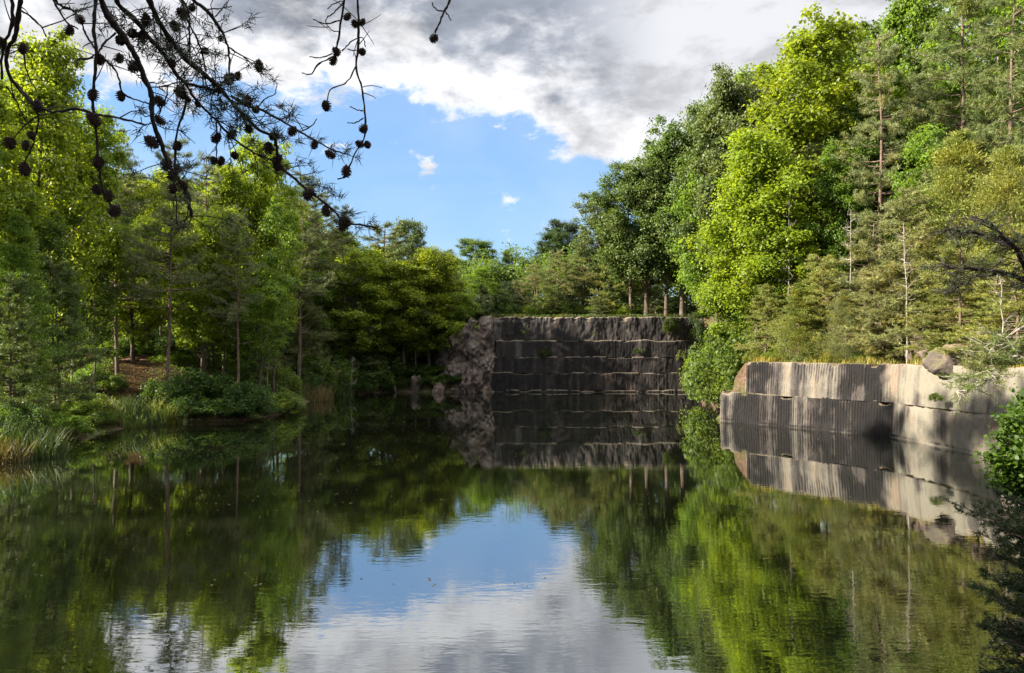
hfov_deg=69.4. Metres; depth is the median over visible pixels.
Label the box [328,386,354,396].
grass tuft
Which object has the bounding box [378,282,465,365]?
broadleaf tree
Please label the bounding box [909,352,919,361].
shrub
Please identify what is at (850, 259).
bare sapling
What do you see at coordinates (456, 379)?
shrub
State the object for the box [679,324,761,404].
shrub
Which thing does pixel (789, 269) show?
bare sapling
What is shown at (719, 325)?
broadleaf tree
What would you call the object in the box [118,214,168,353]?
broadleaf tree
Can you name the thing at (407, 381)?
shrub
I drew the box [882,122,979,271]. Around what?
broadleaf sapling
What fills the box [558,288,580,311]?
pine tree
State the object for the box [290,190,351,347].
pine tree
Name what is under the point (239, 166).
broadleaf tree
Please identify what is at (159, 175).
broadleaf tree
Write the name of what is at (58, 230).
broadleaf sapling
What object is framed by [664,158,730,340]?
broadleaf tree
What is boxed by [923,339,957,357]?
shrub
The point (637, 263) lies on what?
broadleaf tree
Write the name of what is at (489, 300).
pine tree
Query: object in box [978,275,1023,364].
bare sapling
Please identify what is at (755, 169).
broadleaf tree
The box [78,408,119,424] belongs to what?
shrub
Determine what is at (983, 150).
pine tree
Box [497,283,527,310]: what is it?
pine tree
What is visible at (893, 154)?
pine tree
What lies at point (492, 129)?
sky
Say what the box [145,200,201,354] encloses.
broadleaf tree
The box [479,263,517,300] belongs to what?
broadleaf tree
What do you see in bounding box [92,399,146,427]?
grass tuft
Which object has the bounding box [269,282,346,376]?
pine tree
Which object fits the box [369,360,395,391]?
shrub
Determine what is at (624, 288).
broadleaf tree
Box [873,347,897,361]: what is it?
shrub
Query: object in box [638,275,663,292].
broadleaf tree
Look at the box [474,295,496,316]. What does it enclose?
pine tree
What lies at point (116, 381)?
shrub
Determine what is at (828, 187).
broadleaf tree
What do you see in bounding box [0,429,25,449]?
shrub
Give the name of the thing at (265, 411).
shrub
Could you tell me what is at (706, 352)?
shrub
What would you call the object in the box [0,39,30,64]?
pine tree
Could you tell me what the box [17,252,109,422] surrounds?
pine tree
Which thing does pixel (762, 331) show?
pine tree
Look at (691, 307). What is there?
pine tree
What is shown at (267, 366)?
bare sapling
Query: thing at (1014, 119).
broadleaf tree
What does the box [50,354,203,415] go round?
leaf litter
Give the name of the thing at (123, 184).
broadleaf tree
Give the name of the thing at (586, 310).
shrub
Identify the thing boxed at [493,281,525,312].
pine tree
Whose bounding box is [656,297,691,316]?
shrub
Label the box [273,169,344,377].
pine tree
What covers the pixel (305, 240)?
broadleaf sapling
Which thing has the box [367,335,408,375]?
shrub
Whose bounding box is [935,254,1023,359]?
pine tree
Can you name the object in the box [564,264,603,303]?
broadleaf tree
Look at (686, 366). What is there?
shrub
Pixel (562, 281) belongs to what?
pine tree
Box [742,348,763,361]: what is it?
shrub
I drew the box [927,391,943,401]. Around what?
shrub
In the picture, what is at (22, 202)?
broadleaf tree
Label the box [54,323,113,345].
shrub
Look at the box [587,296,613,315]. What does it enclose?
pine tree
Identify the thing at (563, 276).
broadleaf tree
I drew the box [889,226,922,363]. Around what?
bare sapling
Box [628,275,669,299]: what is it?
pine tree
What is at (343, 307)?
broadleaf sapling
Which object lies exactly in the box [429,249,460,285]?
broadleaf tree
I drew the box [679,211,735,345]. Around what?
broadleaf sapling
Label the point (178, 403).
shrub
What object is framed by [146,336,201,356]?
shrub
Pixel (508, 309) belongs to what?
shrub
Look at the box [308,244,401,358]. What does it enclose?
broadleaf tree
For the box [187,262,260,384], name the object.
broadleaf sapling
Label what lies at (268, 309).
broadleaf sapling
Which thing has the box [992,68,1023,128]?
broadleaf tree
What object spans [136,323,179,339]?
shrub
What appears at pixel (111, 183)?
broadleaf tree
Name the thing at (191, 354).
broadleaf sapling
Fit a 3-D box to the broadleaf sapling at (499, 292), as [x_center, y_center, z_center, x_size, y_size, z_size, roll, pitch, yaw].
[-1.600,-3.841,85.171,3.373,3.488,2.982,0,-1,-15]
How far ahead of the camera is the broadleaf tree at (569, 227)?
133.17 m
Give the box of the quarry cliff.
[491,316,704,391]
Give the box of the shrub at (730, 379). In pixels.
[702,359,742,402]
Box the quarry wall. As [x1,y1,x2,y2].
[720,361,1023,460]
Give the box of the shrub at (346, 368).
[329,352,358,381]
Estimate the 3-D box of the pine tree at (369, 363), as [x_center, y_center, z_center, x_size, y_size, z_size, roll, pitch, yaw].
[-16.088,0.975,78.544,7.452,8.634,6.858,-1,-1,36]
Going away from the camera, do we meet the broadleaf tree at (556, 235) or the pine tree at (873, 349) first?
the pine tree at (873, 349)
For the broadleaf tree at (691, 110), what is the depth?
81.37 m
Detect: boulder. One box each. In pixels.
[432,382,445,392]
[1001,495,1022,528]
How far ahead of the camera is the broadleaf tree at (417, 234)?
87.72 m
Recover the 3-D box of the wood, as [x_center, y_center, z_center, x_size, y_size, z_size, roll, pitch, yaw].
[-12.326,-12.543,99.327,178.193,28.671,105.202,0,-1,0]
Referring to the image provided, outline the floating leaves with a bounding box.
[9,414,919,587]
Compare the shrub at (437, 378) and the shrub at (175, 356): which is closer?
the shrub at (175, 356)
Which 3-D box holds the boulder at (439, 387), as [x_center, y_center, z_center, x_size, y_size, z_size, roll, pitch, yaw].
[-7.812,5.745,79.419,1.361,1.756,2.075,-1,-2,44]
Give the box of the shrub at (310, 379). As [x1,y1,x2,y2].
[289,369,324,393]
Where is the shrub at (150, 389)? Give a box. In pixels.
[133,379,189,404]
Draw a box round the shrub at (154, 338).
[110,332,166,347]
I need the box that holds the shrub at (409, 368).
[390,359,422,376]
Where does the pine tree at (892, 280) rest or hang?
on the ground at (739, 381)
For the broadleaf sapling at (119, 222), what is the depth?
70.82 m
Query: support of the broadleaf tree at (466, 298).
on the ground at (739, 381)
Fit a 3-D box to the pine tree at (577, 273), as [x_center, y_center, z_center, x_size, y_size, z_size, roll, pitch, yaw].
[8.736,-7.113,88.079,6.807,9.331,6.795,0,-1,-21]
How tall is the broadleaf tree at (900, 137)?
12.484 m
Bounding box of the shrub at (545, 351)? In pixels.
[538,346,549,356]
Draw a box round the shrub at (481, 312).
[467,301,491,318]
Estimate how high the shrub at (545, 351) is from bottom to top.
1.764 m
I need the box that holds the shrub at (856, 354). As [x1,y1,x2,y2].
[850,350,874,362]
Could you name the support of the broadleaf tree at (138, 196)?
on the ground at (739, 381)
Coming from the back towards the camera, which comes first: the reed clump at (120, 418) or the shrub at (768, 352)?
the shrub at (768, 352)
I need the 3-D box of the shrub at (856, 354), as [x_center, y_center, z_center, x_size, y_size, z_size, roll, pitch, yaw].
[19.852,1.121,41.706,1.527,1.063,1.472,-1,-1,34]
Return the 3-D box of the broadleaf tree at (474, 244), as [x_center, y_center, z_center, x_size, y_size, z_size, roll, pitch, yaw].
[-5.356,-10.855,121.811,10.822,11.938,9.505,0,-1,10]
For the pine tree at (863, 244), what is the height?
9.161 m
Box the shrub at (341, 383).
[330,374,350,393]
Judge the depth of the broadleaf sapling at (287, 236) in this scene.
54.87 m
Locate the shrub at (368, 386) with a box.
[349,372,378,391]
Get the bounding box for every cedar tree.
[0,211,94,420]
[755,282,837,360]
[807,289,878,360]
[853,128,1021,341]
[880,195,993,316]
[911,143,1023,337]
[938,480,1023,672]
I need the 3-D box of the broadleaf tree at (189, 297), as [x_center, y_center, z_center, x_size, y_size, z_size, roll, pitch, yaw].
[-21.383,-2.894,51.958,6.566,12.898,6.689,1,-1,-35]
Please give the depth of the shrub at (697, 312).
81.34 m
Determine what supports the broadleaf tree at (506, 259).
on the ground at (739, 381)
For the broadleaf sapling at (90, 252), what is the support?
on the ground at (739, 381)
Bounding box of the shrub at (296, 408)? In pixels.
[283,402,306,410]
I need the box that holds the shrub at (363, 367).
[346,351,381,376]
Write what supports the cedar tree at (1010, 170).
on the ground at (739, 381)
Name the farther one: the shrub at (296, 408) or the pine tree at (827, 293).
the shrub at (296, 408)
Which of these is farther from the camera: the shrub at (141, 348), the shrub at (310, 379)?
the shrub at (310, 379)
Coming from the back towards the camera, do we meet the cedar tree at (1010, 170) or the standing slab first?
the standing slab
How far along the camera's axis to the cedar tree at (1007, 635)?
8.11 m
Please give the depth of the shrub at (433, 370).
80.70 m
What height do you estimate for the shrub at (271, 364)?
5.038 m
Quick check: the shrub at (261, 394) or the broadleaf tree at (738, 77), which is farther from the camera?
the broadleaf tree at (738, 77)
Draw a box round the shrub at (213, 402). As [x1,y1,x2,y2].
[183,398,242,416]
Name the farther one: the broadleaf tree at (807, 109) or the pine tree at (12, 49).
the broadleaf tree at (807, 109)
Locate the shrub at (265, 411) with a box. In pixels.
[219,401,276,417]
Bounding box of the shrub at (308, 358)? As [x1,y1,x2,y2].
[284,346,337,390]
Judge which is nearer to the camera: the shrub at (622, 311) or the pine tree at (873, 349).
the pine tree at (873, 349)
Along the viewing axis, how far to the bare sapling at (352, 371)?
74.44 m
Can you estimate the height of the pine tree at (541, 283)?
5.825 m
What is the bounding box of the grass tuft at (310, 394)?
[296,377,338,400]
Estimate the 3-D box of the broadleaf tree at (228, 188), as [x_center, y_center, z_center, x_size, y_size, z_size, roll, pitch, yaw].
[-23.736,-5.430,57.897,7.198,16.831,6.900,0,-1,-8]
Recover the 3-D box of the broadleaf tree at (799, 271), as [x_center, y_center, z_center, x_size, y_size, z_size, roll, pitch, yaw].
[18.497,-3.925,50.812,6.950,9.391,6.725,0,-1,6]
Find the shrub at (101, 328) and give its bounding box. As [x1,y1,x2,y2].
[88,320,125,337]
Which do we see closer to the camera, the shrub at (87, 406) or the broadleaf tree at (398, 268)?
the shrub at (87, 406)
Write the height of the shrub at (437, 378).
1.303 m
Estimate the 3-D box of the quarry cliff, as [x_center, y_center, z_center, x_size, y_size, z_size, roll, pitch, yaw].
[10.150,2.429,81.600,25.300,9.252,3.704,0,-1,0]
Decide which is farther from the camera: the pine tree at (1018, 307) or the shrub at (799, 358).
the shrub at (799, 358)
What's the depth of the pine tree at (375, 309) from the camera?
80.12 m
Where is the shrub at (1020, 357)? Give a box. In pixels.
[997,337,1023,366]
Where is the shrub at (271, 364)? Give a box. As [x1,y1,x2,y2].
[215,330,279,370]
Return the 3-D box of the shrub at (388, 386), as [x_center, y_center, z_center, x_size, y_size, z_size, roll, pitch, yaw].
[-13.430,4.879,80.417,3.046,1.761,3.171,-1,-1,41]
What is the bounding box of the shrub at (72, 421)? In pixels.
[45,411,94,438]
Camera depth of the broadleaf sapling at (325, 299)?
74.23 m
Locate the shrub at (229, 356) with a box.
[200,325,269,374]
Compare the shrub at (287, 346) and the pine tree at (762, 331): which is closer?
the pine tree at (762, 331)
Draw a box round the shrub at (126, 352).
[96,346,136,356]
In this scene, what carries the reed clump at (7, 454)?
on the ground at (739, 381)
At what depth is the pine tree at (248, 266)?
49.69 m
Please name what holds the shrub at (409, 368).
on the ground at (739, 381)
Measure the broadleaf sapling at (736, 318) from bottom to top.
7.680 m
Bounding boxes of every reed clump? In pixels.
[0,413,75,459]
[0,429,39,463]
[26,424,79,448]
[89,394,123,427]
[107,393,171,425]
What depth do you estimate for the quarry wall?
39.36 m
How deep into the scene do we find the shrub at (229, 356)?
58.98 m
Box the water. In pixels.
[0,392,1023,672]
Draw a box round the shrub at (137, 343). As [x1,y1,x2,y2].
[98,332,157,355]
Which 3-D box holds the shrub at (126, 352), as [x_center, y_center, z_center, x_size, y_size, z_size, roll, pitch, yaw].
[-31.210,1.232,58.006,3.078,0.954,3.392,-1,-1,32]
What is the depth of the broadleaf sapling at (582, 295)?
88.09 m
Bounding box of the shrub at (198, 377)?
[158,365,219,402]
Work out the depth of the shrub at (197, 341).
64.73 m
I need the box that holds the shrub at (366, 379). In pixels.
[355,371,373,386]
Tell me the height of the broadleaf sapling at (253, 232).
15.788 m
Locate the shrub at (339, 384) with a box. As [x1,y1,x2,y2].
[337,375,353,392]
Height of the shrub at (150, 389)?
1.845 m
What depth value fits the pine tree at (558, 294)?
84.80 m
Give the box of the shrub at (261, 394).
[215,380,279,417]
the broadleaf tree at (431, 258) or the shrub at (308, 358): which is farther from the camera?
the broadleaf tree at (431, 258)
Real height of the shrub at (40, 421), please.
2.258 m
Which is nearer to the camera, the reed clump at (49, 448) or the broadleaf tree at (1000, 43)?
the reed clump at (49, 448)
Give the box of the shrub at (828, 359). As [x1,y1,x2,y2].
[819,350,849,362]
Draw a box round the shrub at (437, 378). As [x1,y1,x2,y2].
[422,373,446,384]
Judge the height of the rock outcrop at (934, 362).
1.760 m
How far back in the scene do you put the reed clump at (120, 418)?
42.54 m
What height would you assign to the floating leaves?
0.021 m
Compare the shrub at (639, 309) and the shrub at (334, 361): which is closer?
the shrub at (334, 361)
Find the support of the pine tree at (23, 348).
on the ground at (739, 381)
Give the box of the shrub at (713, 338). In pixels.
[682,321,739,381]
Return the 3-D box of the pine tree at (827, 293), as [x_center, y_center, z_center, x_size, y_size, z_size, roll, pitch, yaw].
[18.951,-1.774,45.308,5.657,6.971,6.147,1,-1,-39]
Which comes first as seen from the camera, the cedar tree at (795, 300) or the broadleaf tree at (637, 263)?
the cedar tree at (795, 300)
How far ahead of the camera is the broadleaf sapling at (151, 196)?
68.80 m
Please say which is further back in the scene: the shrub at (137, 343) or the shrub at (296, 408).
the shrub at (137, 343)
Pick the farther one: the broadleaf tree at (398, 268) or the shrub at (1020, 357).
the broadleaf tree at (398, 268)
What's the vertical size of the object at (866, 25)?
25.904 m
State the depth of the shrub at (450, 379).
79.63 m
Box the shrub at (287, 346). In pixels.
[278,331,331,353]
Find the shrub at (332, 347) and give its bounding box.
[326,346,351,367]
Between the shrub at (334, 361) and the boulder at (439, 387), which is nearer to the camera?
the shrub at (334, 361)
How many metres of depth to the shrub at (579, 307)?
84.92 m
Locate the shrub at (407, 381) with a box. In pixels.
[393,376,410,387]
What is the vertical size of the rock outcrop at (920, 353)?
1.817 m
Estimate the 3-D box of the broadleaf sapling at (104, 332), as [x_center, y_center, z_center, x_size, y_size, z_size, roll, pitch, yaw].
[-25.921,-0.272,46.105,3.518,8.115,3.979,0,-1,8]
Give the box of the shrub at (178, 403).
[152,394,214,418]
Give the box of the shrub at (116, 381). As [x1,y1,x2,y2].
[82,369,129,390]
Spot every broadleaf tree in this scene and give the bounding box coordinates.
[0,18,116,397]
[0,73,57,312]
[21,100,138,378]
[30,99,104,214]
[111,176,159,326]
[114,167,139,197]
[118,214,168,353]
[136,165,207,215]
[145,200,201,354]
[155,202,256,372]
[165,161,257,369]
[204,124,312,384]
[207,163,290,261]
[287,248,360,332]
[293,209,348,273]
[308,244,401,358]
[321,229,363,304]
[358,255,441,380]
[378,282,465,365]
[385,216,429,295]
[396,245,482,361]
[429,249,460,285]
[434,291,483,351]
[453,236,500,302]
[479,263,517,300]
[497,246,522,271]
[512,256,545,291]
[526,226,578,277]
[543,218,589,263]
[545,264,576,300]
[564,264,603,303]
[569,192,619,305]
[583,163,662,312]
[584,156,677,315]
[610,260,652,301]
[626,114,706,316]
[629,145,693,316]
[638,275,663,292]
[659,267,690,298]
[660,71,785,325]
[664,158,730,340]
[669,61,788,255]
[671,98,714,316]
[678,125,831,341]
[684,213,774,349]
[718,1,923,321]
[730,210,838,343]
[732,59,790,126]
[763,118,828,323]
[791,26,897,282]
[800,134,878,297]
[808,101,920,294]
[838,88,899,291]
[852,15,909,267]
[856,114,958,262]
[859,0,988,167]
[898,59,1001,213]
[929,0,1023,219]
[972,116,1023,229]
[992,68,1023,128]
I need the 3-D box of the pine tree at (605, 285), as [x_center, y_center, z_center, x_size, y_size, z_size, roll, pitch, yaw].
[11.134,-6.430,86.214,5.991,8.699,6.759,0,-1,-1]
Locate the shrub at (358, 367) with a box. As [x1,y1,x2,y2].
[341,354,370,376]
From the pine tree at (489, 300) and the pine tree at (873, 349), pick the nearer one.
the pine tree at (873, 349)
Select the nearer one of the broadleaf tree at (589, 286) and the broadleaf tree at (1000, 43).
the broadleaf tree at (1000, 43)
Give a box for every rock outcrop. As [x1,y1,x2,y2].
[435,316,497,392]
[904,333,928,361]
[922,344,972,379]
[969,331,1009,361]
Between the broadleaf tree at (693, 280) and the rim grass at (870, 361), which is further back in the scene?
the broadleaf tree at (693, 280)
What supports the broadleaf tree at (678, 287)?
on the ground at (739, 381)
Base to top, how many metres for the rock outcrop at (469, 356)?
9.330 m
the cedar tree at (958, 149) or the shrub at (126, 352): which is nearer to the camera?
the cedar tree at (958, 149)
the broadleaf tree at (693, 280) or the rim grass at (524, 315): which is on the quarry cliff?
the rim grass at (524, 315)
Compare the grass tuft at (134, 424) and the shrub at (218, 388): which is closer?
the grass tuft at (134, 424)
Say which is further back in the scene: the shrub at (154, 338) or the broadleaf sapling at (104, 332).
the shrub at (154, 338)
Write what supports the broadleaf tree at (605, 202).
on the ground at (739, 381)
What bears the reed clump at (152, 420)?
on the ground at (739, 381)
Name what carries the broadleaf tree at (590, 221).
on the ground at (739, 381)
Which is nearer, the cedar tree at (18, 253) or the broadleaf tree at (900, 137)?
the cedar tree at (18, 253)
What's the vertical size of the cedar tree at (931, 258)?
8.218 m
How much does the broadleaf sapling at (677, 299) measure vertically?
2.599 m
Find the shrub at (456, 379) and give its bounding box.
[445,375,463,381]
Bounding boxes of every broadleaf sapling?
[0,146,19,204]
[18,208,94,402]
[76,268,132,393]
[84,169,118,345]
[91,202,135,271]
[131,181,175,337]
[166,280,211,357]
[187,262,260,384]
[229,280,296,385]
[232,200,290,375]
[244,194,306,397]
[281,210,326,348]
[292,232,339,343]
[303,302,365,357]
[394,289,442,369]
[465,266,500,302]
[486,289,509,308]
[528,285,557,313]
[573,290,591,305]
[671,296,679,304]
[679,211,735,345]
[714,281,753,342]
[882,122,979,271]
[970,383,1023,509]
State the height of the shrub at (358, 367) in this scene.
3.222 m
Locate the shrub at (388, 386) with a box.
[379,375,402,388]
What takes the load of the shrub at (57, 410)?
on the ground at (739, 381)
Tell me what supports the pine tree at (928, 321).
on the ground at (739, 381)
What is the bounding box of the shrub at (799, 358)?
[793,349,818,361]
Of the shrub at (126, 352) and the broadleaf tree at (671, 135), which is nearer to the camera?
the shrub at (126, 352)
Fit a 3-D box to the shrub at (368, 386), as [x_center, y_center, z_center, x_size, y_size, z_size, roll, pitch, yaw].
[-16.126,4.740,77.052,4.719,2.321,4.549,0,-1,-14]
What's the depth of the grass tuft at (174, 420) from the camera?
45.33 m
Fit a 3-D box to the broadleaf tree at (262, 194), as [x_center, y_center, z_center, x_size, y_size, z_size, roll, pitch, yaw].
[-20.478,-6.663,59.821,8.039,21.743,8.690,0,-1,4]
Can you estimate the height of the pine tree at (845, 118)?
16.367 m
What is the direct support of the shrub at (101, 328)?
on the ground at (739, 381)
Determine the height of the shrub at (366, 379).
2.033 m
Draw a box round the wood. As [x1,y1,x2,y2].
[48,122,1023,334]
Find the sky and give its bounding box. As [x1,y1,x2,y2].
[0,0,1023,302]
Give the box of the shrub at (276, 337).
[260,327,288,350]
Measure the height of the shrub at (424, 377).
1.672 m
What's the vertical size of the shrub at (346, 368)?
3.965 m
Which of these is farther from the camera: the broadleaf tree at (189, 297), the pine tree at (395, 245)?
the pine tree at (395, 245)
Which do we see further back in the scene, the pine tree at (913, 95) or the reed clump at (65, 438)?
the pine tree at (913, 95)
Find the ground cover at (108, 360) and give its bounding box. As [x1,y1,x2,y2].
[0,237,1023,456]
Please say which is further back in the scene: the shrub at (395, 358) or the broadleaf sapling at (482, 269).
the broadleaf sapling at (482, 269)
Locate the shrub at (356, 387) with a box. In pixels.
[341,376,362,392]
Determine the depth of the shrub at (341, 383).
73.83 m
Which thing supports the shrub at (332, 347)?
on the ground at (739, 381)
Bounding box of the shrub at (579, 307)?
[549,298,585,315]
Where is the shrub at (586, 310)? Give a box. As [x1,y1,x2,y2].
[576,306,609,314]
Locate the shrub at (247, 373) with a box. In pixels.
[212,357,263,385]
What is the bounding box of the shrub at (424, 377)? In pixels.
[410,373,434,385]
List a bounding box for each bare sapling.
[258,338,275,385]
[344,357,358,387]
[773,201,798,320]
[834,204,862,355]
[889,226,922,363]
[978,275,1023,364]
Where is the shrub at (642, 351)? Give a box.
[633,344,646,353]
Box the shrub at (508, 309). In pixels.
[488,300,523,315]
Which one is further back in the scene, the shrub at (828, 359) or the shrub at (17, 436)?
the shrub at (828, 359)
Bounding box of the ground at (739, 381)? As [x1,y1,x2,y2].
[0,220,1023,461]
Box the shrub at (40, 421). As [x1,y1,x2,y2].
[0,398,54,441]
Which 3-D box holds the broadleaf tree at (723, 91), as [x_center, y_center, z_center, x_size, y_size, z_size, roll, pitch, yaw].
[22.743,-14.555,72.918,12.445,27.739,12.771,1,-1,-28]
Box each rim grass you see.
[493,312,693,316]
[751,346,1023,366]
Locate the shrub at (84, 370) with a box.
[68,363,110,385]
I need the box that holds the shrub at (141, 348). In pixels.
[124,345,158,354]
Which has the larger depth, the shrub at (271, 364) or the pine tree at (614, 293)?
the pine tree at (614, 293)
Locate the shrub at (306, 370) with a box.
[286,362,335,388]
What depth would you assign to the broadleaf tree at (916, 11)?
57.74 m
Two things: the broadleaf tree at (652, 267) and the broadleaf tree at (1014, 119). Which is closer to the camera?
the broadleaf tree at (1014, 119)
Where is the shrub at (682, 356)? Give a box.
[676,349,687,359]
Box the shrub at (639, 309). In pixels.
[633,305,662,315]
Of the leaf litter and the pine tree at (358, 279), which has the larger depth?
the pine tree at (358, 279)
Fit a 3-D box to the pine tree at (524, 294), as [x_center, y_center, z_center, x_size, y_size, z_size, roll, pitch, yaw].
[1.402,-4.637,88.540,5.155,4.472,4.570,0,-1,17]
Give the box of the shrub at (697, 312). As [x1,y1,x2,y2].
[693,310,710,316]
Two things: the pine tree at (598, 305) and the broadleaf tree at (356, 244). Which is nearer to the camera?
the pine tree at (598, 305)
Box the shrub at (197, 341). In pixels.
[171,332,215,355]
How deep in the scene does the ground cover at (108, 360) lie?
53.49 m
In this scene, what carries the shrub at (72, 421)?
on the ground at (739, 381)
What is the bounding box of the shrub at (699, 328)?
[687,312,705,344]
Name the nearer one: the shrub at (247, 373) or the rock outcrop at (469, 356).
the shrub at (247, 373)
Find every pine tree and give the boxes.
[0,0,451,243]
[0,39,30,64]
[0,272,65,420]
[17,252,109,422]
[86,112,167,375]
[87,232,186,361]
[119,137,229,399]
[156,150,240,371]
[195,207,268,383]
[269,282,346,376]
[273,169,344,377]
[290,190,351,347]
[318,203,378,360]
[337,306,388,377]
[340,220,433,360]
[355,276,400,361]
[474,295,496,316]
[484,294,495,307]
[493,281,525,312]
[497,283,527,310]
[511,280,539,310]
[517,263,551,309]
[524,268,549,301]
[531,250,584,311]
[536,284,571,314]
[553,240,598,306]
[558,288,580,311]
[584,245,630,308]
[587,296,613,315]
[600,288,633,313]
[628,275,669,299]
[635,295,650,308]
[636,288,675,314]
[676,287,704,312]
[686,298,709,311]
[731,283,797,352]
[773,253,874,355]
[780,129,876,324]
[800,208,923,348]
[828,97,859,288]
[830,29,928,306]
[831,266,929,357]
[834,184,966,348]
[855,255,928,363]
[883,78,968,200]
[892,239,1023,355]
[897,0,1020,262]
[920,0,1023,417]
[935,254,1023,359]
[938,121,1013,249]
[965,0,1023,211]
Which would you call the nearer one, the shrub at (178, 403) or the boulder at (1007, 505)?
the boulder at (1007, 505)
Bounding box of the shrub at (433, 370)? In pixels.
[413,364,442,374]
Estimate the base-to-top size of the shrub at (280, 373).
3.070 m
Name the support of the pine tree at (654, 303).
on the ground at (739, 381)
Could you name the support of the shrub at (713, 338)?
on the ground at (739, 381)
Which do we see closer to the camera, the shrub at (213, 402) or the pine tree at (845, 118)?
the shrub at (213, 402)
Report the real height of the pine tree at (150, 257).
18.066 m
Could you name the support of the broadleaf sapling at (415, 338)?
on the ground at (739, 381)
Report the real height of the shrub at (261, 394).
2.636 m
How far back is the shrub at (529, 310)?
84.60 m
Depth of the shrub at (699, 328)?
80.17 m
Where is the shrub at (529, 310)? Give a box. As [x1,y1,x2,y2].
[517,305,550,315]
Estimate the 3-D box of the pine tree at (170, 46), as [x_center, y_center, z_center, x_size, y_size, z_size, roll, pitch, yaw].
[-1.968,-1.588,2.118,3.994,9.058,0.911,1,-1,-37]
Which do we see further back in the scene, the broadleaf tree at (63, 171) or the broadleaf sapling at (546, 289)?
the broadleaf sapling at (546, 289)
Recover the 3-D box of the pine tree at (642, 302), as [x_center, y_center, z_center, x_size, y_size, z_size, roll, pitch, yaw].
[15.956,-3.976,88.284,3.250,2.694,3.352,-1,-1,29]
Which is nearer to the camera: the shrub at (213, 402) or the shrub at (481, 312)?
the shrub at (213, 402)
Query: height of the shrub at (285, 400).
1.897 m
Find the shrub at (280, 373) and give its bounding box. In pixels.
[258,362,302,394]
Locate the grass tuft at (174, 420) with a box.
[141,395,199,423]
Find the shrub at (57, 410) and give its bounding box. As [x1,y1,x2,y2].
[21,407,70,421]
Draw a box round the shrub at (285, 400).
[267,386,305,412]
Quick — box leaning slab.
[387,367,396,392]
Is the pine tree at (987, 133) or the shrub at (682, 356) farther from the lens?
the shrub at (682, 356)
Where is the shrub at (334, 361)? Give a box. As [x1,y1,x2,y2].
[313,348,351,391]
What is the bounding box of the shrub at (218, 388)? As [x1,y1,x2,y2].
[188,371,253,405]
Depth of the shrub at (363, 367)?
77.89 m
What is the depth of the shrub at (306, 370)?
69.36 m
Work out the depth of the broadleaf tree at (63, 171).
42.25 m
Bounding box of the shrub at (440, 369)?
[435,365,445,370]
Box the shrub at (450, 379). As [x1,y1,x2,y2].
[436,377,459,383]
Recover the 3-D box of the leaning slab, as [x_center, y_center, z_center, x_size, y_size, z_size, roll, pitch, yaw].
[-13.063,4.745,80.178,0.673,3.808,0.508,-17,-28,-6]
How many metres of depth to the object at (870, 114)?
52.92 m
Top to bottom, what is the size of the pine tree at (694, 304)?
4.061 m
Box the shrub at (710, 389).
[695,355,725,407]
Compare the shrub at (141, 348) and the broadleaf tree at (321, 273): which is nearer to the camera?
the shrub at (141, 348)
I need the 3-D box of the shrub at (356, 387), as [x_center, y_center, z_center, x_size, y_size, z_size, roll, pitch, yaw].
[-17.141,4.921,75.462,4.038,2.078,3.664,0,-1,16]
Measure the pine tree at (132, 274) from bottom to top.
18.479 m
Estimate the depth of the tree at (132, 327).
54.22 m
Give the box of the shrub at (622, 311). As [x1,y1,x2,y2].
[604,303,636,315]
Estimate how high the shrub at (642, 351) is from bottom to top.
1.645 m
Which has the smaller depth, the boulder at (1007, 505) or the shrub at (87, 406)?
the boulder at (1007, 505)
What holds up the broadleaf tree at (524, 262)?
on the ground at (739, 381)
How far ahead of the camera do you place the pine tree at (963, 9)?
49.22 m
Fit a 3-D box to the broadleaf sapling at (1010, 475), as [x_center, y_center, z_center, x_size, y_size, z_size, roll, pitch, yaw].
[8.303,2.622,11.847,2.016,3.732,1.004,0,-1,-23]
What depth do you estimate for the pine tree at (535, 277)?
87.76 m
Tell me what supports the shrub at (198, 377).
on the ground at (739, 381)
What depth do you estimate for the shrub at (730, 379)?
49.19 m
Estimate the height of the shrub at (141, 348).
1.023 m
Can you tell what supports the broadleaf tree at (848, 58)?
on the ground at (739, 381)
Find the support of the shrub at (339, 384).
on the ground at (739, 381)
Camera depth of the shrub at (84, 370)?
46.50 m
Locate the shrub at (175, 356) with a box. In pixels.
[148,350,194,362]
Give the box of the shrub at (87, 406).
[50,389,111,414]
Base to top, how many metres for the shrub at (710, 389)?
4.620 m
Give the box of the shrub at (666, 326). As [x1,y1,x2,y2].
[662,314,677,333]
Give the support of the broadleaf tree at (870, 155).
on the ground at (739, 381)
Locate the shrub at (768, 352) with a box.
[761,349,786,361]
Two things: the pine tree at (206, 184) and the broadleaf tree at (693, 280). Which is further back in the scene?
the broadleaf tree at (693, 280)
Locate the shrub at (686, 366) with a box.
[679,349,703,386]
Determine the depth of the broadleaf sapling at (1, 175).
32.70 m
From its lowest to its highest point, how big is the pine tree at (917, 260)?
10.077 m
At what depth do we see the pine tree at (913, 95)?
51.79 m
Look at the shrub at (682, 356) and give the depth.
80.03 m
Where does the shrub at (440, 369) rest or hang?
on the ground at (739, 381)
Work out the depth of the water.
17.07 m
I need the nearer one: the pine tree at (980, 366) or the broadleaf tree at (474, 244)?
the pine tree at (980, 366)
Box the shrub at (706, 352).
[681,339,730,400]
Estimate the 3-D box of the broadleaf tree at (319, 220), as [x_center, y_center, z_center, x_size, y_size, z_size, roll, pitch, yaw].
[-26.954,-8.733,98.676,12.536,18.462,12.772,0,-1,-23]
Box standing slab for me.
[409,375,420,391]

